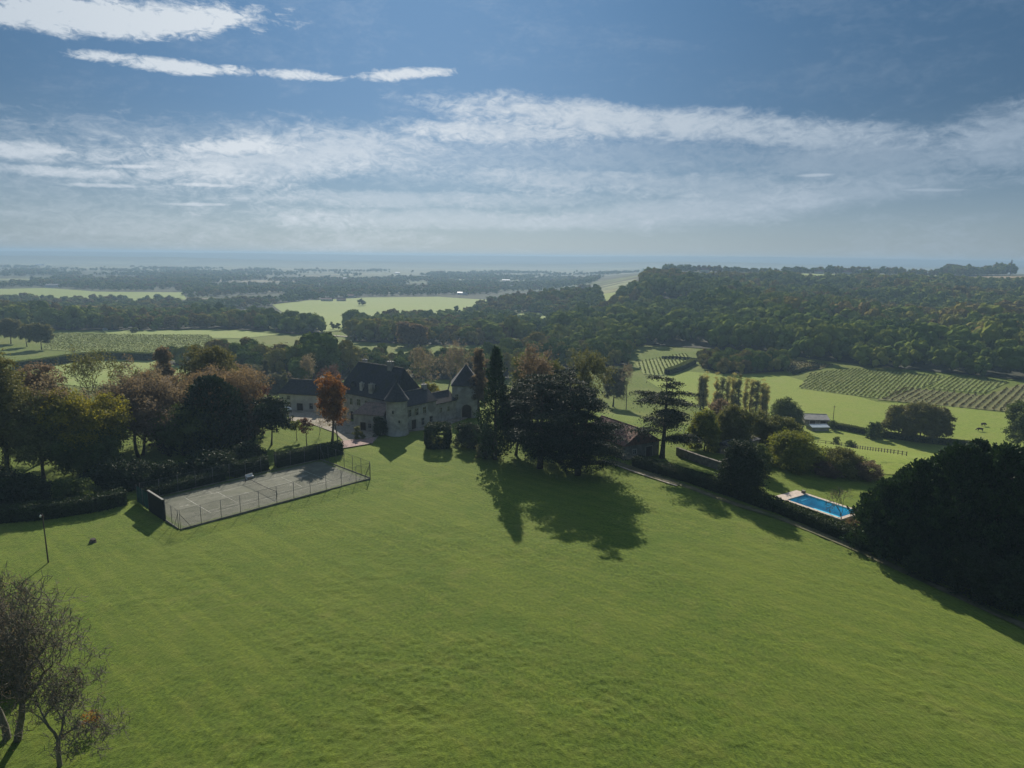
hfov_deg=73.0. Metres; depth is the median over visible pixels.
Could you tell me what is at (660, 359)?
vineyard
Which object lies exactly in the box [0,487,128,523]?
boundary hedge
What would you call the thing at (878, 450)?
field fence
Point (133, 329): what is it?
tree
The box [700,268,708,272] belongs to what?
hill house
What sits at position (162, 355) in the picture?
slender tree
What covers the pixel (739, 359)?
woodland tree
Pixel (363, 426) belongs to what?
door
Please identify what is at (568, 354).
woodland tree
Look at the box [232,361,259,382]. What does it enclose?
autumn tree
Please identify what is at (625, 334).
woods
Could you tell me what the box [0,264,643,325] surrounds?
woods
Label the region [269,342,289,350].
woodland tree
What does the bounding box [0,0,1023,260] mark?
sky
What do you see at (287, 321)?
woods
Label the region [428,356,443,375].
woodland tree
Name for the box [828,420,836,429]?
field bush
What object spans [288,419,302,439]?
young tree
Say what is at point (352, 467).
court fence
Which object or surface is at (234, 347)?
woodland tree
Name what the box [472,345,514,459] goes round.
tall conifer
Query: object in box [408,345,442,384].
bare tree
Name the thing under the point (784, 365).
woodland tree
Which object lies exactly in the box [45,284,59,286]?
farm building
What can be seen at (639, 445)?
tiled barn
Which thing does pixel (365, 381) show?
manor house
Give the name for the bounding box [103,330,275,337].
band meadow
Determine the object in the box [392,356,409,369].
woodland tree
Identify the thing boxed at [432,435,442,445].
box ball
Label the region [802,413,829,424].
field barn
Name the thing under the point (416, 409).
window
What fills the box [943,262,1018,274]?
woods
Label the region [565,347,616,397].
bare tree
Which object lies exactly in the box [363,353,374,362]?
woodland tree
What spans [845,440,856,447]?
field bush
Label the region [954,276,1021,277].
hilltop field
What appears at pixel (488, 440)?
laurel bush
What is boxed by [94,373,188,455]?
autumn tree
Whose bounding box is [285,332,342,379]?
woodland tree
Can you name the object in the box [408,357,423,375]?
woodland tree
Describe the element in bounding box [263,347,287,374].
woodland tree
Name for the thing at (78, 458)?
shade tree
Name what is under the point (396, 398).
round tower
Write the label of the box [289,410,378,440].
courtyard gravel
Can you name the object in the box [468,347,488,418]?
tall tree
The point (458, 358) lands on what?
bare tree
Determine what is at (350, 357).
woodland tree
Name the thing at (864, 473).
garden shrub
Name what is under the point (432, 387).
yellow tree
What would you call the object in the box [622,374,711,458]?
cedar tree
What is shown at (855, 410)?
meadow
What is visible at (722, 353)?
woodland tree
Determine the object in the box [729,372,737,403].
row poplar
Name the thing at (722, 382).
row poplar
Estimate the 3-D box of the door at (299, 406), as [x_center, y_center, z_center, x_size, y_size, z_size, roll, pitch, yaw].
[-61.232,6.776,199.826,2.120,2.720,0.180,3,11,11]
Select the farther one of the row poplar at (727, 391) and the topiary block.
the row poplar at (727, 391)
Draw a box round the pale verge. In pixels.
[602,460,676,485]
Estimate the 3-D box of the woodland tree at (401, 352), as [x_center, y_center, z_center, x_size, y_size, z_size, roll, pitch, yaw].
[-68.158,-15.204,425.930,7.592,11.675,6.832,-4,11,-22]
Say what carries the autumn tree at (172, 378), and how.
on the lawn at (414, 602)
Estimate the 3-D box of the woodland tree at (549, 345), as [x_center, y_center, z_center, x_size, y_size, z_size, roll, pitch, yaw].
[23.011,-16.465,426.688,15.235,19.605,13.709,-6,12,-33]
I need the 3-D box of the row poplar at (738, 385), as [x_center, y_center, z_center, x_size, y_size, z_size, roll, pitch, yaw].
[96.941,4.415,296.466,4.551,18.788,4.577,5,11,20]
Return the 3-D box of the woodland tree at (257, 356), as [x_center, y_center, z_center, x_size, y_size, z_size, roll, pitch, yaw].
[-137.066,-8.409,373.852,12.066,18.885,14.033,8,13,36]
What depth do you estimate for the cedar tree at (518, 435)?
142.15 m
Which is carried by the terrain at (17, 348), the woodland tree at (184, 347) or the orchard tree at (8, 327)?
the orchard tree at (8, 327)
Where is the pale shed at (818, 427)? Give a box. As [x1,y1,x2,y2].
[805,424,829,430]
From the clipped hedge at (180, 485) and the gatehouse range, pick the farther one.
the gatehouse range
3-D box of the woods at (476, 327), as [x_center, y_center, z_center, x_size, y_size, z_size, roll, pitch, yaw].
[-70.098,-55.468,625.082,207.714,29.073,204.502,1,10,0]
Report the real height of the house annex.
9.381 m
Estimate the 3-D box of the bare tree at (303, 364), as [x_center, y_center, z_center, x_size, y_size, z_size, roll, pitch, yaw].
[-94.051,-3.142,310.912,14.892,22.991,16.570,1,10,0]
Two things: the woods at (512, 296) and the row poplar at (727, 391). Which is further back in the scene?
the woods at (512, 296)
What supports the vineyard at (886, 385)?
on the vineyard ground at (890, 383)
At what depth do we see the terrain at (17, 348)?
4340.26 m
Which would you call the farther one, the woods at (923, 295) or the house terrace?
the woods at (923, 295)
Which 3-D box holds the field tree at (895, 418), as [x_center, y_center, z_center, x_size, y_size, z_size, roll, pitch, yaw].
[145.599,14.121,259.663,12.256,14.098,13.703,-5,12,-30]
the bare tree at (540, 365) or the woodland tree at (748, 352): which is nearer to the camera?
the bare tree at (540, 365)
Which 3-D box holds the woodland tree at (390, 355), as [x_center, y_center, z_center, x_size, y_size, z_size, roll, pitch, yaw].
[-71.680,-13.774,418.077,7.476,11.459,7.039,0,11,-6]
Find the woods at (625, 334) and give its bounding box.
[511,326,641,351]
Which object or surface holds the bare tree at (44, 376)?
on the lawn at (414, 602)
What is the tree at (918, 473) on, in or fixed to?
on the lawn at (414, 602)
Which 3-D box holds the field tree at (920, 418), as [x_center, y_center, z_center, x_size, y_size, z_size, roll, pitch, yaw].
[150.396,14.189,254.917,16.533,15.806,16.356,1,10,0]
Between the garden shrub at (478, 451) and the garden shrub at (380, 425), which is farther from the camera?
the garden shrub at (380, 425)
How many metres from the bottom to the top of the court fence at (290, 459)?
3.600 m
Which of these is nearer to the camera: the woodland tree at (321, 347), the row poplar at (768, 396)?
the row poplar at (768, 396)
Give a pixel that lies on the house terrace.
(454, 420)
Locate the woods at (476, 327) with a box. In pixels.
[339,309,544,344]
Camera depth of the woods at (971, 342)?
501.44 m
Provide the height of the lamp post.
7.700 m
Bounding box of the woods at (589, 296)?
[524,284,604,311]
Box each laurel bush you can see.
[452,419,482,448]
[475,430,499,455]
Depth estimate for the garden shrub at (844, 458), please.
145.07 m
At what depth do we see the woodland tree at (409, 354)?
427.93 m
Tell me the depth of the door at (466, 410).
190.70 m
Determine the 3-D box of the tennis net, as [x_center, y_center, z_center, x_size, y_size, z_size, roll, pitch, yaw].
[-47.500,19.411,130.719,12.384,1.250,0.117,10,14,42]
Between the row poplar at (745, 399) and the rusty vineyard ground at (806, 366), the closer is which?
the row poplar at (745, 399)
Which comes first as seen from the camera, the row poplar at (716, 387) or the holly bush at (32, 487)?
the holly bush at (32, 487)
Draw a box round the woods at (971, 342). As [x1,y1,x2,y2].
[538,291,1023,376]
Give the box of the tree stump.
[89,538,96,543]
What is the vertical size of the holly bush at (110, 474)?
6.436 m
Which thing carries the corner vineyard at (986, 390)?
on the corner vineyard ground at (971, 386)
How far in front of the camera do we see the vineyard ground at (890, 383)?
380.46 m
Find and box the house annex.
[352,402,385,430]
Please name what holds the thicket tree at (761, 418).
on the lawn at (414, 602)
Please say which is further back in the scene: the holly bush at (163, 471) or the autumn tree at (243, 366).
the autumn tree at (243, 366)
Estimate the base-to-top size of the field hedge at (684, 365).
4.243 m
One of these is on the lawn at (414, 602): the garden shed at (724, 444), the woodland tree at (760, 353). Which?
the garden shed at (724, 444)
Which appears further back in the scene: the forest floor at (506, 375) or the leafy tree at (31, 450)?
the forest floor at (506, 375)
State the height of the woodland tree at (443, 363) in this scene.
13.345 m
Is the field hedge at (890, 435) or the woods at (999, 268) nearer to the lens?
the field hedge at (890, 435)
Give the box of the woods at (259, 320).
[227,312,274,328]
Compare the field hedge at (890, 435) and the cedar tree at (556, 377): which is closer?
the cedar tree at (556, 377)
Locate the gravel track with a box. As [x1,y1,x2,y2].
[607,459,1023,628]
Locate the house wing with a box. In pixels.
[404,383,436,429]
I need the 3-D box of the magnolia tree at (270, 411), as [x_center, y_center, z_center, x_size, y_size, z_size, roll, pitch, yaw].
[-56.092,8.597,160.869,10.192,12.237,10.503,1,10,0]
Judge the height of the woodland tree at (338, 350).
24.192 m
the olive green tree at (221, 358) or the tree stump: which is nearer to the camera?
the tree stump
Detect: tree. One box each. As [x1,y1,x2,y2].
[0,317,21,343]
[0,348,38,469]
[0,382,21,467]
[0,388,83,478]
[0,561,29,676]
[0,570,117,755]
[0,663,133,766]
[13,359,68,396]
[16,324,32,346]
[22,370,88,463]
[24,322,55,349]
[30,388,135,472]
[37,423,132,476]
[52,344,140,401]
[79,354,179,457]
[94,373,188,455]
[126,366,192,409]
[130,327,138,332]
[141,401,221,454]
[148,374,263,456]
[152,345,175,377]
[171,347,185,364]
[172,362,275,435]
[175,346,191,358]
[176,343,242,403]
[177,349,189,363]
[203,339,228,347]
[224,342,246,354]
[230,350,251,366]
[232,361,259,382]
[239,337,251,345]
[239,383,271,406]
[241,346,256,367]
[241,363,269,394]
[244,342,253,348]
[244,351,263,366]
[247,338,267,346]
[250,344,269,363]
[250,394,293,444]
[261,355,269,375]
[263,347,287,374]
[263,373,287,397]
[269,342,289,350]
[274,346,293,374]
[281,370,287,384]
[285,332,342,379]
[285,345,298,366]
[286,353,316,378]
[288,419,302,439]
[299,417,313,445]
[313,401,350,439]
[314,371,349,440]
[315,363,343,380]
[315,365,322,378]
[317,345,343,372]
[317,348,341,372]
[339,339,361,375]
[346,347,362,368]
[357,298,365,304]
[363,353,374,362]
[369,355,385,364]
[372,348,384,354]
[373,347,384,352]
[376,343,387,355]
[388,353,396,359]
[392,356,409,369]
[397,350,406,357]
[405,351,415,356]
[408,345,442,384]
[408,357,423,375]
[412,362,429,376]
[417,348,430,354]
[420,381,440,392]
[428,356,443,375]
[434,347,453,356]
[436,360,451,376]
[437,339,471,388]
[455,356,476,375]
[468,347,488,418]
[469,347,488,368]
[478,352,489,374]
[488,352,503,373]
[492,373,585,469]
[493,385,536,455]
[501,352,516,374]
[508,352,565,420]
[510,368,594,462]
[512,340,525,355]
[514,340,558,422]
[515,370,636,477]
[522,340,545,357]
[523,332,546,347]
[538,339,549,345]
[542,341,557,360]
[542,351,554,363]
[552,345,567,365]
[564,347,582,367]
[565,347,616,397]
[587,341,608,357]
[591,348,607,363]
[601,365,626,406]
[611,339,632,363]
[613,363,633,409]
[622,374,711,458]
[684,408,721,452]
[697,354,708,364]
[701,350,713,359]
[702,357,712,368]
[708,352,724,369]
[708,398,729,415]
[712,351,727,357]
[715,403,757,442]
[716,358,729,371]
[716,358,731,373]
[733,357,747,370]
[740,359,752,371]
[744,350,752,355]
[748,410,771,442]
[750,350,758,355]
[756,351,767,355]
[756,414,805,446]
[764,427,828,475]
[767,358,781,370]
[768,396,804,430]
[774,356,789,369]
[777,357,787,371]
[824,487,852,518]
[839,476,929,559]
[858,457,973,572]
[880,403,916,436]
[892,466,906,483]
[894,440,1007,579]
[897,401,946,438]
[928,406,957,437]
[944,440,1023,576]
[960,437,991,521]
[1000,400,1023,444]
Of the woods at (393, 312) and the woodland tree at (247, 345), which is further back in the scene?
the woods at (393, 312)
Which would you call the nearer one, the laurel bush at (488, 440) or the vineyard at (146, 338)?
the laurel bush at (488, 440)
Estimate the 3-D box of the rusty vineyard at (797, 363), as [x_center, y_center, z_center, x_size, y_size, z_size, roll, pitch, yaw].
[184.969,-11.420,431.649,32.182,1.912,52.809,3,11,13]
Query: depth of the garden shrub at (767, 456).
142.10 m
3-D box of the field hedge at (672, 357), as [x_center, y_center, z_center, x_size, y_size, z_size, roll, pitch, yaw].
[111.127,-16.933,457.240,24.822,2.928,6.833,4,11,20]
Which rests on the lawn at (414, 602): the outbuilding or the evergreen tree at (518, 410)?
the evergreen tree at (518, 410)
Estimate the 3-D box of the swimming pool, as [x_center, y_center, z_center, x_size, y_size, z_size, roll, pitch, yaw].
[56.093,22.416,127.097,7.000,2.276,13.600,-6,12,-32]
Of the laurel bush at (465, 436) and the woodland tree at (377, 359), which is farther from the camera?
the woodland tree at (377, 359)
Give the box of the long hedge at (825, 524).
[631,455,872,551]
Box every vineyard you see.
[44,333,214,351]
[638,353,688,374]
[787,359,832,371]
[799,368,945,398]
[883,384,1023,409]
[928,376,1006,392]
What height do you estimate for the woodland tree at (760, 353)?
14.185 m
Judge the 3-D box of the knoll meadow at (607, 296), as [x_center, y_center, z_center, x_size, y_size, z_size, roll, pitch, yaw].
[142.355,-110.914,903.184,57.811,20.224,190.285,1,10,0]
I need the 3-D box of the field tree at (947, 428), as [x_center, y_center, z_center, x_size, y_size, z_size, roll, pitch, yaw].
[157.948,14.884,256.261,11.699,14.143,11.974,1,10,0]
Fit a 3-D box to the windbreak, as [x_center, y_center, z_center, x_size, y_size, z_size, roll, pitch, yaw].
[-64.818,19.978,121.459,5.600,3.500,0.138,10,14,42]
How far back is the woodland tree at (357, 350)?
396.31 m
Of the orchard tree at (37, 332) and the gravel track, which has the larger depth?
the orchard tree at (37, 332)
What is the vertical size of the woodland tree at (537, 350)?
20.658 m
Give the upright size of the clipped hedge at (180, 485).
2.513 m
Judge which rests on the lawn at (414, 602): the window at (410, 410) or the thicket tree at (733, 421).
the thicket tree at (733, 421)
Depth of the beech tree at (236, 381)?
165.34 m
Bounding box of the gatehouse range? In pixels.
[432,389,456,421]
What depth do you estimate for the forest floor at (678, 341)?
465.79 m
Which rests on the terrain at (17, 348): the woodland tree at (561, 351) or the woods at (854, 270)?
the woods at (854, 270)
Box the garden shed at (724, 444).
[717,435,760,453]
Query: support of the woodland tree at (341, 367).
on the forest floor at (345, 376)
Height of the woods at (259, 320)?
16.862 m
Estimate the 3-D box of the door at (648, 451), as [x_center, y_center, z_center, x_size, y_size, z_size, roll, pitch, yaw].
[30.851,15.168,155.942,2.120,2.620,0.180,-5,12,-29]
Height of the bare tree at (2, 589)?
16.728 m
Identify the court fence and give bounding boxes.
[139,445,317,495]
[164,501,178,529]
[179,464,370,529]
[320,444,369,477]
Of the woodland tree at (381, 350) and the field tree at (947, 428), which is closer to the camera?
the field tree at (947, 428)
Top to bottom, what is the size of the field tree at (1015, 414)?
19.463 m
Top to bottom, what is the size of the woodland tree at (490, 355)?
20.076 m
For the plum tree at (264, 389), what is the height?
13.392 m
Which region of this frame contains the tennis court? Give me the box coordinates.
[140,460,367,528]
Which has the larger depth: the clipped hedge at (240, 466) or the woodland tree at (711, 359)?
the woodland tree at (711, 359)
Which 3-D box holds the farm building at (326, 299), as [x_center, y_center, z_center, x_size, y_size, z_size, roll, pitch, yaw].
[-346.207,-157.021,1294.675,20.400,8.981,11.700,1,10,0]
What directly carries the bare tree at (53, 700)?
on the lawn at (414, 602)
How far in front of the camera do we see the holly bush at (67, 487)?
121.11 m
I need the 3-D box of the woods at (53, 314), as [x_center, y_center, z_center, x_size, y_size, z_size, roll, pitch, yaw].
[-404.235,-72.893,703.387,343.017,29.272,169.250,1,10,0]
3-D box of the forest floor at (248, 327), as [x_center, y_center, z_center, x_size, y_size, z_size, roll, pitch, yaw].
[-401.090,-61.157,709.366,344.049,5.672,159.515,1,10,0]
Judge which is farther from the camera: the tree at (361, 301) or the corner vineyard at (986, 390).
the tree at (361, 301)
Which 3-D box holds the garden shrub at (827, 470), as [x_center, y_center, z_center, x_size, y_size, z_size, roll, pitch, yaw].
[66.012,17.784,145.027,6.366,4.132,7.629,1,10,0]
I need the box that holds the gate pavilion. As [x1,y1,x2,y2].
[451,364,479,417]
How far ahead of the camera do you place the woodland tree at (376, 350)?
419.71 m
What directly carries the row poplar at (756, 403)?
on the meadow at (855, 410)
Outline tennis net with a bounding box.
[245,477,274,493]
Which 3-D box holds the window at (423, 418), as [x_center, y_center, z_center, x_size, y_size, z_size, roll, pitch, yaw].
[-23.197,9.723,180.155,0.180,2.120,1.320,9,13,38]
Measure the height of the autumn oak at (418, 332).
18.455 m
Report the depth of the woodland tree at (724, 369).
402.85 m
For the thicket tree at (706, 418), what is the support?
on the lawn at (414, 602)
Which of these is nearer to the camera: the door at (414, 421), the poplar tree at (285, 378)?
the door at (414, 421)
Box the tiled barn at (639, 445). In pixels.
[593,415,660,459]
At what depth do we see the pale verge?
142.38 m
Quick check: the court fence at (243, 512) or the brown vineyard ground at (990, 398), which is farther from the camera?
the brown vineyard ground at (990, 398)
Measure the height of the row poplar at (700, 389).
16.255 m
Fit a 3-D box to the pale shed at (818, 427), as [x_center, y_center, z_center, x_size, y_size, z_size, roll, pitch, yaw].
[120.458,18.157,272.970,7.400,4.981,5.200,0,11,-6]
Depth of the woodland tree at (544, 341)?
431.87 m
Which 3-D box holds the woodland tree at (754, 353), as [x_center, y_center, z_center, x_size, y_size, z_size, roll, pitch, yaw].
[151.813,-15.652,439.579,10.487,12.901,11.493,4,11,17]
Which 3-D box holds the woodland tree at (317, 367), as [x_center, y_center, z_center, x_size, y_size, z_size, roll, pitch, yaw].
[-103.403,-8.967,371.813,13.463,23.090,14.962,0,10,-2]
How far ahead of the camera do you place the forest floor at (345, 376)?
378.72 m
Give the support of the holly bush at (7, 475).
on the lawn at (414, 602)
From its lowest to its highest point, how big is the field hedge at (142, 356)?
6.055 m
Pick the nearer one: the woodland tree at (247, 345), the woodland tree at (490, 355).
the woodland tree at (490, 355)
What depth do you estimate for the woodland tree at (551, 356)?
411.15 m
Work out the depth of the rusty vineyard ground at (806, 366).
433.87 m
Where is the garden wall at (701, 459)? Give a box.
[676,447,721,469]
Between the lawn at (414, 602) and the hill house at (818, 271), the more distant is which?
the hill house at (818, 271)
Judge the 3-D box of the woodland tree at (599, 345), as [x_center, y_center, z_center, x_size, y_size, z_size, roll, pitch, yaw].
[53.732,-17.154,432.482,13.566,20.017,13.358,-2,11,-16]
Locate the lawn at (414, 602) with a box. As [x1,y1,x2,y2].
[0,404,1023,767]
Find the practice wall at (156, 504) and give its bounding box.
[147,490,165,520]
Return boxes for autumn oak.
[396,321,418,346]
[409,323,429,346]
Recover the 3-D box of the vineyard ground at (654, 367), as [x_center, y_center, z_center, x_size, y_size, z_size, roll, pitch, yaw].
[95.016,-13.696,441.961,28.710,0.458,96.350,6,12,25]
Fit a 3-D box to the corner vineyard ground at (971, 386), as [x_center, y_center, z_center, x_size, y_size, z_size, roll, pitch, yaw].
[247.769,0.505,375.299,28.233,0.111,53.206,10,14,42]
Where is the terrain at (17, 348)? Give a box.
[0,251,1023,434]
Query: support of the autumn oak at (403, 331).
on the terrain at (17, 348)
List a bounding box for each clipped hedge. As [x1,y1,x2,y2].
[144,469,225,496]
[230,455,269,477]
[273,440,343,467]
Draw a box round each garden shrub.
[352,426,365,439]
[372,416,387,436]
[474,443,488,459]
[753,443,773,477]
[808,459,845,478]
[813,446,869,480]
[844,517,860,528]
[852,458,883,481]
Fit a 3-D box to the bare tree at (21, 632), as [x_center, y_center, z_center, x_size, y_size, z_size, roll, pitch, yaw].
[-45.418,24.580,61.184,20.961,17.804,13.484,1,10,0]
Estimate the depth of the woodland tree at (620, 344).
432.10 m
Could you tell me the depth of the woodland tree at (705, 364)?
417.01 m
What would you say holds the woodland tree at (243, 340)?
on the forest floor
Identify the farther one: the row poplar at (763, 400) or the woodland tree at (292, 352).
the woodland tree at (292, 352)
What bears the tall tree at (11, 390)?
on the lawn at (414, 602)
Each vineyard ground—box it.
[44,334,211,351]
[635,354,686,374]
[786,361,832,372]
[799,368,944,397]
[877,384,1023,410]
[929,376,1003,392]
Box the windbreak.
[136,486,148,507]
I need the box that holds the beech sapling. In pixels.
[77,709,100,730]
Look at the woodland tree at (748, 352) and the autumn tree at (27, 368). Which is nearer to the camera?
the autumn tree at (27, 368)
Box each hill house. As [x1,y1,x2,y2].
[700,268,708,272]
[814,269,823,273]
[842,270,851,274]
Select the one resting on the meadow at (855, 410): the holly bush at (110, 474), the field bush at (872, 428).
the field bush at (872, 428)
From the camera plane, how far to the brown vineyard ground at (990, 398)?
337.49 m
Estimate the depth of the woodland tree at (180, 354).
410.19 m
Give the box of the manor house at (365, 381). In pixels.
[341,358,419,419]
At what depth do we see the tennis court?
129.87 m
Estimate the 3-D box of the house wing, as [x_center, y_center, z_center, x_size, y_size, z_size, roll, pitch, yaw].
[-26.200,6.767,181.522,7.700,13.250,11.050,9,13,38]
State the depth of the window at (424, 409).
180.04 m
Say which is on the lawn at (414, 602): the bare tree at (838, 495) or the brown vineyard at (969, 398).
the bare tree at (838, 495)
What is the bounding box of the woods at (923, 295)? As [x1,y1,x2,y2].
[571,267,1023,317]
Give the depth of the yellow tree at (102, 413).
133.66 m
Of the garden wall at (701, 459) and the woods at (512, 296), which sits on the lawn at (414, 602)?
the garden wall at (701, 459)
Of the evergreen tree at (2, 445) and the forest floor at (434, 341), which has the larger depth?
the forest floor at (434, 341)
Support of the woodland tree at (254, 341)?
on the terrain at (17, 348)
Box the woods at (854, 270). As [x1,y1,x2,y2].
[662,264,983,275]
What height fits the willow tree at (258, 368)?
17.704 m
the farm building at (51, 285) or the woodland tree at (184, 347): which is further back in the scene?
the farm building at (51, 285)
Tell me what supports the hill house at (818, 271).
on the terrain at (17, 348)
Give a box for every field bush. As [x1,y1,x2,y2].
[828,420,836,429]
[831,436,840,444]
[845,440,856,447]
[865,421,884,439]
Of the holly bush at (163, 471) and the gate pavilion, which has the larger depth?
the gate pavilion
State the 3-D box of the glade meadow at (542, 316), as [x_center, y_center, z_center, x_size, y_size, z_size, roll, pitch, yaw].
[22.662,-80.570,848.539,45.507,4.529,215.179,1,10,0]
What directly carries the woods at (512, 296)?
on the terrain at (17, 348)
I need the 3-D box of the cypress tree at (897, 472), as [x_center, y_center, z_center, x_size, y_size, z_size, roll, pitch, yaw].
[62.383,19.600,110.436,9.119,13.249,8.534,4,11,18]
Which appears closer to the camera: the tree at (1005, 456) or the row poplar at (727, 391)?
the tree at (1005, 456)
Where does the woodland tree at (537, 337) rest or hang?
on the forest floor at (614, 364)
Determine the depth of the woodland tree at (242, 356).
371.01 m
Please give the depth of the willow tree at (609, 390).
307.47 m
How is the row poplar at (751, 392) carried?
on the meadow at (855, 410)
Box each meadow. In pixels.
[45,359,190,386]
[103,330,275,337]
[273,297,486,330]
[517,311,545,318]
[603,292,615,303]
[647,371,1023,474]
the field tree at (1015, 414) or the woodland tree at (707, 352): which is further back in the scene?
the woodland tree at (707, 352)
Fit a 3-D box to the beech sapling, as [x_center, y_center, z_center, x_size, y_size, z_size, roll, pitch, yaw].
[-39.184,31.523,64.392,2.583,2.472,1.776,1,10,0]
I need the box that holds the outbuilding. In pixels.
[277,376,342,410]
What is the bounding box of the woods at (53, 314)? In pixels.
[0,300,279,329]
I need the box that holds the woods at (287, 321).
[268,311,326,332]
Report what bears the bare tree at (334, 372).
on the terrain at (17, 348)
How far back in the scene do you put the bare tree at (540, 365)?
165.79 m
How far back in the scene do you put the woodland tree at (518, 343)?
438.49 m
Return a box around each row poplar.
[695,375,705,409]
[697,371,709,409]
[711,372,720,403]
[717,377,727,409]
[723,376,730,405]
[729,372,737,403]
[733,373,743,406]
[740,377,750,414]
[747,378,756,412]
[751,379,760,414]
[757,379,768,411]
[763,384,770,413]
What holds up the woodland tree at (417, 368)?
on the forest floor at (506, 375)
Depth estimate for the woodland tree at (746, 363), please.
405.32 m
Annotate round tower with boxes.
[384,381,408,436]
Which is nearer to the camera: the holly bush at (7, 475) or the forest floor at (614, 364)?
the holly bush at (7, 475)
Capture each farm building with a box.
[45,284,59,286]
[321,298,332,300]
[343,294,354,297]
[457,291,467,294]
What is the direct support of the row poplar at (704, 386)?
on the terrain at (17, 348)
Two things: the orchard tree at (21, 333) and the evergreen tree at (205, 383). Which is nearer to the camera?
the evergreen tree at (205, 383)
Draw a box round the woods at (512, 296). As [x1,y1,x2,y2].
[501,289,533,304]
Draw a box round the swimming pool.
[777,490,855,520]
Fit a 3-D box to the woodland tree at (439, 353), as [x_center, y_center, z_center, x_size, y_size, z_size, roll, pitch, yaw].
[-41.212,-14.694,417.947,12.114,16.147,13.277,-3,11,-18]
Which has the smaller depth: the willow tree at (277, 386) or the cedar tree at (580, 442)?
the cedar tree at (580, 442)
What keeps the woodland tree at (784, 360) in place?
on the forest floor at (751, 371)
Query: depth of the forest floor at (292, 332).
640.67 m
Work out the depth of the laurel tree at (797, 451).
147.14 m
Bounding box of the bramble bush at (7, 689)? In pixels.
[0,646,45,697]
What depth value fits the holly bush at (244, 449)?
146.63 m
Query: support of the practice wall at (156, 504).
on the tennis court
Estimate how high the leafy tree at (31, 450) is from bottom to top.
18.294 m
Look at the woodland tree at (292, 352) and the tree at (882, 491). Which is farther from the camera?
the woodland tree at (292, 352)
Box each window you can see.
[356,398,360,405]
[408,409,411,416]
[415,407,418,415]
[421,406,427,413]
[421,417,424,425]
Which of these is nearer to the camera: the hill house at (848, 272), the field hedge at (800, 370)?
the field hedge at (800, 370)
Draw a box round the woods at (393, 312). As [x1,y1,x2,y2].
[350,308,541,318]
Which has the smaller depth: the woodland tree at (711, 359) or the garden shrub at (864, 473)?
the garden shrub at (864, 473)
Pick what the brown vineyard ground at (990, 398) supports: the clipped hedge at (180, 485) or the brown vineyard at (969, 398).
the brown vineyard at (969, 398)
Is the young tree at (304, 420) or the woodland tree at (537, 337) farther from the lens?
the woodland tree at (537, 337)
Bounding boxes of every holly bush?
[0,465,22,506]
[1,470,53,506]
[47,476,102,500]
[79,457,151,492]
[137,460,189,487]
[177,448,243,478]
[231,440,267,459]
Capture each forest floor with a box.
[51,324,267,330]
[275,365,349,379]
[276,328,318,333]
[354,331,536,344]
[406,369,508,379]
[507,360,627,372]
[634,293,1023,378]
[708,365,783,372]
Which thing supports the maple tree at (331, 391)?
on the lawn at (414, 602)
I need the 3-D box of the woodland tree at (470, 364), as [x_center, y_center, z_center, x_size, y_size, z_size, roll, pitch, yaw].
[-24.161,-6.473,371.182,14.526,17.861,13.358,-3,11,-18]
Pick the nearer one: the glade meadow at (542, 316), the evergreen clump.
the evergreen clump
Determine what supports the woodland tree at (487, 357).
on the forest floor at (506, 375)
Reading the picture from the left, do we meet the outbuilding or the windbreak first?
the windbreak
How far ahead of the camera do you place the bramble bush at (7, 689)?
70.09 m
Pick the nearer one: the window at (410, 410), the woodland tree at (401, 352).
the window at (410, 410)
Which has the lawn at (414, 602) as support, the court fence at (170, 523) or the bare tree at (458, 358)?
the court fence at (170, 523)
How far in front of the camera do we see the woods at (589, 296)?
958.45 m
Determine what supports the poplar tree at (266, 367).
on the terrain at (17, 348)
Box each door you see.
[296,403,303,410]
[360,421,366,429]
[411,418,416,428]
[460,404,472,417]
[645,445,652,456]
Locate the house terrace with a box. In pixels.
[379,417,467,434]
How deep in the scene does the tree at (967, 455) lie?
97.48 m
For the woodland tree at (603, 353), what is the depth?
426.40 m
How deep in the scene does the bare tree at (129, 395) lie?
149.89 m
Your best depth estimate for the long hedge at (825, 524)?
124.84 m
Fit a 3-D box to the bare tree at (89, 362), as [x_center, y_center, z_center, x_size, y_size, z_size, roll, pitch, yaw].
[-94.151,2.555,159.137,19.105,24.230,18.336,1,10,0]
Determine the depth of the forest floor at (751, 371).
411.57 m
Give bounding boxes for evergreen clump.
[714,438,769,500]
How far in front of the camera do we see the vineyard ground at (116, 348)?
521.82 m
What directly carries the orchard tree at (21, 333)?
on the terrain at (17, 348)
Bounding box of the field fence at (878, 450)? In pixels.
[817,440,906,455]
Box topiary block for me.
[422,421,452,449]
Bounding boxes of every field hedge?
[12,351,154,369]
[662,356,696,360]
[664,358,696,374]
[792,365,818,374]
[827,422,971,445]
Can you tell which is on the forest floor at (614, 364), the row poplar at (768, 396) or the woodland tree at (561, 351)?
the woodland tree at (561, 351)
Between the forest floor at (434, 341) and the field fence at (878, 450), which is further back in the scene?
the forest floor at (434, 341)
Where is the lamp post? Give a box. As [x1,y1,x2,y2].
[39,514,48,562]
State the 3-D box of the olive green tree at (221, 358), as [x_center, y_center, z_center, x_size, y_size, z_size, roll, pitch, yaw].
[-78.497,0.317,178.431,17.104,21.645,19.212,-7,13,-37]
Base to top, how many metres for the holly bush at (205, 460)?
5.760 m
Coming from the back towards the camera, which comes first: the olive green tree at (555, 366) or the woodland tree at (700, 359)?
the woodland tree at (700, 359)
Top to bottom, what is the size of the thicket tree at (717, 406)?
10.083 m

